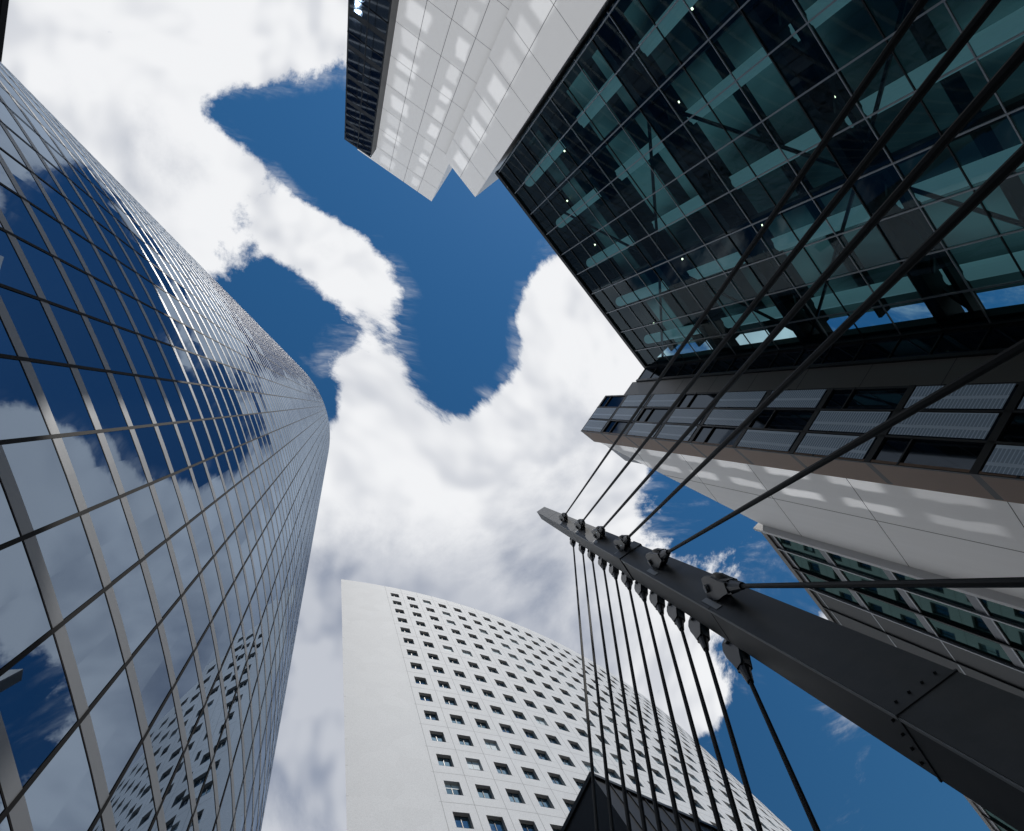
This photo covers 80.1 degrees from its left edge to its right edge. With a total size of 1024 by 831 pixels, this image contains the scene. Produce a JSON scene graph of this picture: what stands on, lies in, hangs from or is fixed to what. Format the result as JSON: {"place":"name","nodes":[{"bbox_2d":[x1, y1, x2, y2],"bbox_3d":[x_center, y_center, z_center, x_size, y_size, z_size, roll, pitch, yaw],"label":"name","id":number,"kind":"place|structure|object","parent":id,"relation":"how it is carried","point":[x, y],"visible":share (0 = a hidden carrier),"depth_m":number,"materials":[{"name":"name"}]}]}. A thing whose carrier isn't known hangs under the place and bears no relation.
{"place":"outdoors","nodes":[
{"label":"outdoors","id":0,"kind":"place"},
{"bbox_2d":[0,0,8,61],"bbox_3d":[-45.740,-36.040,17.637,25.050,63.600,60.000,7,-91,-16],"label":"neighbour block","id":1,"kind":"structure","parent":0,"point":[4,4],"depth_m":51.23,"materials":[{"name":"black"}]},
{"bbox_2d":[0,62,329,830],"bbox_3d":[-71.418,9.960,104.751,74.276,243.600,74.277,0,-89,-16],"label":"glass tower","id":2,"kind":"structure","parent":0,"point":[164,434],"depth_m":13.57,"materials":[{"name":"blue glass"}]},
{"bbox_2d":[1,0,1023,830],"label":"sky","id":3,"kind":"structure","parent":0,"point":[458,366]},
{"bbox_2d":[341,579,790,830],"bbox_3d":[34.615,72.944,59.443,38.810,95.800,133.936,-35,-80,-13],"label":"white tower","id":4,"kind":"structure","parent":0,"point":[458,717],"depth_m":59.66,"materials":[{"name":"concrete"}]},
{"bbox_2d":[560,771,724,830],"bbox_3d":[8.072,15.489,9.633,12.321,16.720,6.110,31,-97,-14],"label":"building","id":5,"kind":"structure","parent":0,"point":[580,816],"depth_m":16.03,"materials":[{"name":"grey metal"}]},
{"bbox_2d":[761,532,1023,830],"bbox_3d":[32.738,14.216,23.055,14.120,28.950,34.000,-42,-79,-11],"label":"office block","id":6,"kind":"structure","parent":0,"point":[980,639],"depth_m":26.12,"materials":[{"name":"teal glass"}]},
{"label":"ground","id":7,"kind":"structure","parent":0,"visible":0},
{"bbox_2d":[344,0,614,200],"bbox_3d":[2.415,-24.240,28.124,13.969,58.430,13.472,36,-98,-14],"label":"white slab tower","id":8,"kind":"structure","parent":7,"relation":"on","point":[437,91],"depth_m":35.94,"materials":[{"name":"white concrete"}]},
{"bbox_2d":[495,0,1023,463],"bbox_3d":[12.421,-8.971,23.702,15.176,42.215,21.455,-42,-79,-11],"label":"glass building","id":9,"kind":"structure","parent":7,"relation":"on","point":[651,167],"depth_m":25.35,"materials":[{"name":"teal glass"}]},
{"bbox_2d":[537,0,1023,830],"bbox_3d":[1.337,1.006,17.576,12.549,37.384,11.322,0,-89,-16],"label":"suspension cables","id":10,"kind":"object","parent":7,"relation":"on","point":[957,730],"visible":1,"depth_m":5.59,"materials":[{"name":"paint"},{"name":"steel"},{"name":"cast steel"}]},
{"bbox_2d":[602,443,1023,610],"bbox_3d":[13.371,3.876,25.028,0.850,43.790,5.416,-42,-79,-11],"label":"white wall","id":11,"kind":"structure","parent":7,"relation":"on","point":[915,533],"depth_m":23.30,"materials":[{"name":"white"}]},
{"bbox_2d":[581,381,1023,503],"bbox_3d":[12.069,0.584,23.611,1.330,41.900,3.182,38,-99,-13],"label":"facade","id":12,"kind":"structure","parent":11,"relation":"attached to","point":[967,440],"depth_m":21.34,"materials":[{"name":"dark steel"},{"name":"aluminium"},{"name":"glass"}]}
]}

